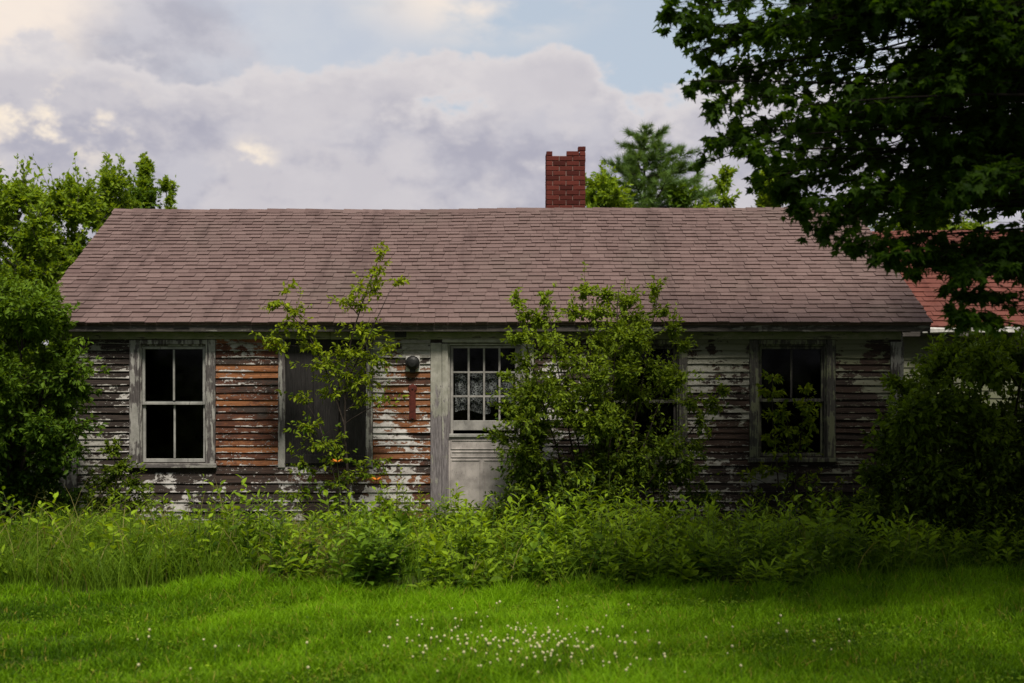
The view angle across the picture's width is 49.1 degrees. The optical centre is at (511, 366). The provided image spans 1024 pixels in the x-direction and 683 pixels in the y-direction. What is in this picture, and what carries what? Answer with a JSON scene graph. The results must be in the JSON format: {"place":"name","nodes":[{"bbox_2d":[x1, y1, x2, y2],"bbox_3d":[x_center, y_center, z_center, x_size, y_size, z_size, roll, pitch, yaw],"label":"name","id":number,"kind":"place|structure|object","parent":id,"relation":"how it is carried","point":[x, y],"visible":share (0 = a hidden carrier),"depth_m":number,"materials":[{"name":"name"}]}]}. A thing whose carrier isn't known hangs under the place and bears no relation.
{"place":"outdoors","nodes":[
{"label":"outdoors","id":0,"kind":"place"},
{"bbox_2d":[0,480,1023,594],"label":"tall grass","id":1,"kind":"structure","parent":0,"point":[117,575],"depth_m":10.42,"materials":[{"name":"green plant"}]},
{"bbox_2d":[0,453,1023,682],"bbox_3d":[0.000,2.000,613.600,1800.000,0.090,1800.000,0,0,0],"label":"ground","id":2,"kind":"structure","parent":0,"point":[627,582],"depth_m":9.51,"materials":[{"name":"green plant"}]},
{"bbox_2d":[0,165,48,345],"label":"broadleaf tree","id":3,"kind":"object","parent":2,"relation":"on","point":[3,244],"visible":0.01,"depth_m":22.00,"materials":[{"name":"green plant"}]},
{"bbox_2d":[3,517,48,544],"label":"leafy plant","id":4,"kind":"object","parent":2,"relation":"on","point":[24,529],"visible":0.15,"depth_m":11.29,"materials":[{"name":"green plant"}]},
{"bbox_2d":[0,153,76,473],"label":"broadleaf tree","id":5,"kind":"object","parent":2,"relation":"on","point":[27,241],"visible":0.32,"depth_m":19.72,"materials":[{"name":"green plant"}]},
{"bbox_2d":[0,272,111,534],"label":"bush","id":6,"kind":"object","parent":2,"relation":"on","point":[44,426],"visible":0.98,"depth_m":12.06,"materials":[{"name":"green plant"}]},
{"bbox_2d":[27,151,120,345],"bbox_3d":[-8.271,-1.000,21.181,2.424,5.982,2.693,0,0,-45],"label":"broadleaf tree","id":7,"kind":"object","parent":2,"relation":"on","point":[75,203],"visible":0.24,"depth_m":20.61,"materials":[{"name":"green plant"}]},
{"bbox_2d":[67,514,83,546],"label":"leafy plant","id":8,"kind":"object","parent":2,"relation":"on","point":[76,527],"visible":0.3,"depth_m":11.38,"materials":[{"name":"green plant"}]},
{"bbox_2d":[82,152,149,233],"bbox_3d":[-8.287,-1.188,22.930,2.429,6.511,1.962,0,0,-6],"label":"broadleaf tree","id":9,"kind":"object","parent":2,"relation":"on","point":[113,181],"visible":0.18,"depth_m":22.61,"materials":[{"name":"green plant"}]},
{"bbox_2d":[71,437,170,517],"bbox_3d":[-4.525,1.424,12.931,1.102,1.238,0.587,0,0,0],"label":"shrub","id":10,"kind":"object","parent":2,"relation":"on","point":[117,469],"visible":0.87,"depth_m":12.88,"materials":[{"name":"green plant"}]},
{"bbox_2d":[117,174,163,208],"bbox_3d":[-8.190,-1.172,24.257,2.596,6.443,1.936,0,0,0],"label":"broadleaf tree","id":11,"kind":"object","parent":2,"relation":"on","point":[148,196],"visible":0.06,"depth_m":24.08,"materials":[{"name":"green plant"}]},
{"bbox_2d":[134,151,157,195],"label":"poplar tree","id":12,"kind":"object","parent":2,"relation":"on","point":[146,169],"visible":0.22,"depth_m":24.61,"materials":[{"name":"green plant"}]},
{"bbox_2d":[155,174,179,208],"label":"poplar tree","id":13,"kind":"object","parent":2,"relation":"on","point":[165,184],"visible":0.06,"depth_m":25.39,"materials":[{"name":"green plant"}]},
{"bbox_2d":[140,519,198,544],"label":"leafy plant","id":14,"kind":"object","parent":2,"relation":"on","point":[143,523],"visible":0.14,"depth_m":10.84,"materials":[{"name":"green plant"}]},
{"bbox_2d":[216,486,239,525],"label":"leafy plant","id":15,"kind":"object","parent":2,"relation":"on","point":[225,510],"visible":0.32,"depth_m":12.59,"materials":[{"name":"green plant"}]},
{"bbox_2d":[244,511,283,559],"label":"leafy plant","id":16,"kind":"object","parent":2,"relation":"on","point":[265,527],"visible":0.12,"depth_m":11.26,"materials":[{"name":"green plant"}]},
{"bbox_2d":[254,491,291,535],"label":"leafy plant","id":17,"kind":"object","parent":2,"relation":"on","point":[279,511],"visible":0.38,"depth_m":12.01,"materials":[{"name":"green plant"}]},
{"bbox_2d":[300,498,357,545],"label":"leafy plant","id":18,"kind":"object","parent":2,"relation":"on","point":[315,516],"visible":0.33,"depth_m":11.38,"materials":[{"name":"green plant"}]},
{"bbox_2d":[250,241,409,522],"bbox_3d":[-2.104,0.276,12.831,1.893,3.489,0.822,0,0,0],"label":"sapling","id":19,"kind":"object","parent":2,"relation":"on","point":[316,350],"visible":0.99,"depth_m":12.86,"materials":[{"name":"green plant"}]},
{"bbox_2d":[312,459,369,529],"bbox_3d":[-1.855,1.508,12.303,0.618,0.984,0.564,0,0,-36],"label":"day lily","id":20,"kind":"object","parent":2,"relation":"on","point":[342,515],"visible":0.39,"depth_m":12.30,"materials":[{"name":"orange plant"}]},
{"bbox_2d":[328,506,414,591],"bbox_3d":[-1.258,1.664,9.944,0.823,0.783,0.935,0,0,0],"label":"leafy plant","id":21,"kind":"object","parent":2,"relation":"on","point":[372,559],"visible":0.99,"depth_m":9.90,"materials":[{"name":"green plant"}]},
{"bbox_2d":[357,477,408,531],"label":"day lily","id":22,"kind":"object","parent":2,"relation":"on","point":[390,508],"visible":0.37,"depth_m":12.29,"materials":[{"name":"orange plant"}]},
{"bbox_2d":[384,464,424,529],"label":"leafy plant","id":23,"kind":"object","parent":2,"relation":"on","point":[405,498],"visible":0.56,"depth_m":12.61,"materials":[{"name":"green plant"}]},
{"bbox_2d":[405,521,453,562],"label":"leafy plant","id":24,"kind":"object","parent":2,"relation":"on","point":[424,536],"visible":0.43,"depth_m":11.01,"materials":[{"name":"green plant"}]},
{"bbox_2d":[447,520,509,573],"bbox_3d":[-0.313,1.768,10.897,0.707,0.542,0.428,0,0,-35],"label":"leafy plant","id":25,"kind":"object","parent":2,"relation":"on","point":[452,541],"visible":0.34,"depth_m":10.79,"materials":[{"name":"green plant"}]},
{"bbox_2d":[50,146,932,529],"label":"cottage","id":26,"kind":"structure","parent":2,"relation":"on","point":[170,316],"depth_m":13.63,"materials":[{"name":"brown wood"}]},
{"bbox_2d":[128,340,216,467],"bbox_3d":[-4.115,0.450,13.635,1.084,1.555,0.191,0,0,0],"label":"window","id":27,"kind":"structure","parent":26,"relation":"in","point":[137,348],"depth_m":13.57,"materials":[{"name":"paint"}]},
{"bbox_2d":[278,339,372,467],"bbox_3d":[-2.261,0.445,13.586,1.145,1.555,0.055,0,0,0],"label":"boarded window","id":28,"kind":"structure","parent":26,"relation":"in","point":[360,429],"depth_m":13.58,"materials":[{"name":"grey wood"}]},
{"bbox_2d":[408,384,416,419],"bbox_3d":[-1.205,0.428,13.564,0.110,0.433,0.026,0,0,0],"label":"thermometer","id":29,"kind":"object","parent":26,"relation":"attached to","point":[412,389],"visible":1,"depth_m":13.57,"materials":[{"name":"red metal"}]},
{"bbox_2d":[405,356,419,372],"bbox_3d":[-1.200,-0.029,13.520,0.176,0.206,0.119,0,0,0],"label":"wall lamp","id":30,"kind":"object","parent":26,"relation":"attached to","point":[412,363],"visible":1,"depth_m":13.49,"materials":[{"name":"black metal"}]},
{"bbox_2d":[455,373,512,413],"bbox_3d":[-0.340,0.314,13.705,0.812,0.531,0.049,0,0,0],"label":"lace curtain","id":31,"kind":"object","parent":26,"relation":"attached to","point":[475,386],"visible":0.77,"depth_m":13.71,"materials":[{"name":"white fabric"}]},
{"bbox_2d":[448,346,519,508],"bbox_3d":[-0.328,0.738,13.620,0.886,1.987,0.100,0,0,0],"label":"door","id":32,"kind":"structure","parent":26,"relation":"in","point":[470,459],"depth_m":13.60,"materials":[{"name":"paint"}]},
{"bbox_2d":[599,340,687,464],"bbox_3d":[1.596,0.429,13.634,1.099,1.512,0.191,0,0,0],"label":"window","id":33,"kind":"structure","parent":26,"relation":"in","point":[678,410],"depth_m":13.57,"materials":[{"name":"grey wood"}]},
{"bbox_2d":[748,340,837,461],"bbox_3d":[3.399,0.415,13.635,1.083,1.484,0.191,0,0,0],"label":"window","id":34,"kind":"structure","parent":26,"relation":"in","point":[828,347],"depth_m":13.57,"materials":[{"name":"grey wood"}]},
{"bbox_2d":[0,463,1023,592],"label":"weeds","id":35,"kind":"object","parent":2,"relation":"on","point":[704,560],"visible":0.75,"depth_m":10.72,"materials":[{"name":"green plant"}]},
{"bbox_2d":[0,579,1023,682],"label":"lawn clover","id":36,"kind":"object","parent":2,"relation":"on","point":[586,595],"visible":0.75,"depth_m":7.99,"materials":[{"name":"white plant"}]},
{"bbox_2d":[494,528,550,585],"bbox_3d":[0.172,1.772,10.269,0.555,0.553,0.508,0,0,-36],"label":"leafy plant","id":37,"kind":"object","parent":2,"relation":"on","point":[526,559],"visible":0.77,"depth_m":10.17,"materials":[{"name":"green plant"}]},
{"bbox_2d":[547,493,568,558],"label":"tall weed","id":38,"kind":"object","parent":2,"relation":"on","point":[557,532],"visible":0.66,"depth_m":11.00,"materials":[{"name":"green plant"}]},
{"bbox_2d":[466,261,734,536],"bbox_3d":[1.027,0.429,12.474,3.018,3.249,1.901,0,0,0],"label":"shrub","id":39,"kind":"object","parent":2,"relation":"on","point":[597,422],"visible":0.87,"depth_m":12.41,"materials":[{"name":"green plant"}]},
{"bbox_2d":[585,159,636,207],"bbox_3d":[1.932,-1.238,24.002,2.228,6.566,1.916,0,0,0],"label":"broadleaf tree","id":40,"kind":"object","parent":2,"relation":"on","point":[603,191],"visible":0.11,"depth_m":23.98,"materials":[{"name":"green plant"}]},
{"bbox_2d":[578,527,655,584],"bbox_3d":[0.990,1.776,10.630,0.859,0.567,0.713,0,0,23],"label":"leafy plant","id":41,"kind":"object","parent":2,"relation":"on","point":[618,556],"visible":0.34,"depth_m":10.53,"materials":[{"name":"green plant"}]},
{"bbox_2d":[647,527,675,581],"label":"leafy plant","id":42,"kind":"object","parent":2,"relation":"on","point":[664,552],"visible":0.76,"depth_m":10.33,"materials":[{"name":"green plant"}]},
{"bbox_2d":[593,119,732,207],"bbox_3d":[3.211,-2.160,28.758,5.067,8.373,4.936,0,0,0],"label":"pine tree","id":43,"kind":"object","parent":2,"relation":"on","point":[668,168],"visible":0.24,"depth_m":28.46,"materials":[{"name":"green plant"}]},
{"bbox_2d":[666,182,698,207],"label":"broadleaf tree","id":44,"kind":"object","parent":2,"relation":"on","point":[678,197],"visible":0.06,"depth_m":27.32,"materials":[{"name":"green plant"}]},
{"bbox_2d":[702,499,722,550],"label":"tall weed","id":45,"kind":"object","parent":2,"relation":"on","point":[714,517],"visible":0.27,"depth_m":11.22,"materials":[{"name":"green plant"}]},
{"bbox_2d":[693,163,741,207],"bbox_3d":[5.062,-1.427,27.000,2.882,6.956,2.045,0,0,0],"label":"broadleaf tree","id":46,"kind":"object","parent":2,"relation":"on","point":[725,174],"visible":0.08,"depth_m":26.76,"materials":[{"name":"green plant"}]},
{"bbox_2d":[735,497,758,555],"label":"tall weed","id":47,"kind":"object","parent":2,"relation":"on","point":[747,518],"visible":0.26,"depth_m":11.52,"materials":[{"name":"green plant"}]},
{"bbox_2d":[745,525,781,567],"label":"leafy plant","id":48,"kind":"object","parent":2,"relation":"on","point":[775,542],"visible":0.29,"depth_m":10.95,"materials":[{"name":"green plant"}]},
{"bbox_2d":[751,170,787,207],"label":"broadleaf tree","id":49,"kind":"object","parent":2,"relation":"on","point":[761,201],"visible":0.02,"depth_m":25.51,"materials":[{"name":"green plant"}]},
{"bbox_2d":[715,369,852,525],"bbox_3d":[3.237,1.036,13.147,1.816,2.029,0.690,0,0,0],"label":"shrub","id":50,"kind":"object","parent":2,"relation":"on","point":[804,408],"visible":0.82,"depth_m":13.14,"materials":[{"name":"green plant"}]},
{"bbox_2d":[652,0,1023,338],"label":"maple tree","id":51,"kind":"object","parent":2,"relation":"on","point":[976,57],"visible":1,"depth_m":7.87,"materials":[{"name":"green plant"}]},
{"bbox_2d":[828,314,1023,554],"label":"shrub","id":52,"kind":"object","parent":2,"relation":"on","point":[947,472],"visible":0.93,"depth_m":11.61,"materials":[{"name":"green plant"}]},
{"bbox_2d":[869,208,997,230],"bbox_3d":[10.116,-1.343,27.120,3.991,6.711,2.767,0,0,0],"label":"broadleaf tree","id":53,"kind":"object","parent":2,"relation":"on","point":[969,225],"visible":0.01,"depth_m":26.97,"materials":[{"name":"green plant"}]},
{"bbox_2d":[872,230,1023,445],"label":"red roofed outbuilding","id":54,"kind":"structure","parent":2,"relation":"on","point":[925,295],"depth_m":16.86,"materials":[{"name":"red"}]},
{"bbox_2d":[0,0,1023,345],"label":"sky","id":55,"kind":"structure","parent":0,"point":[250,104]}
]}

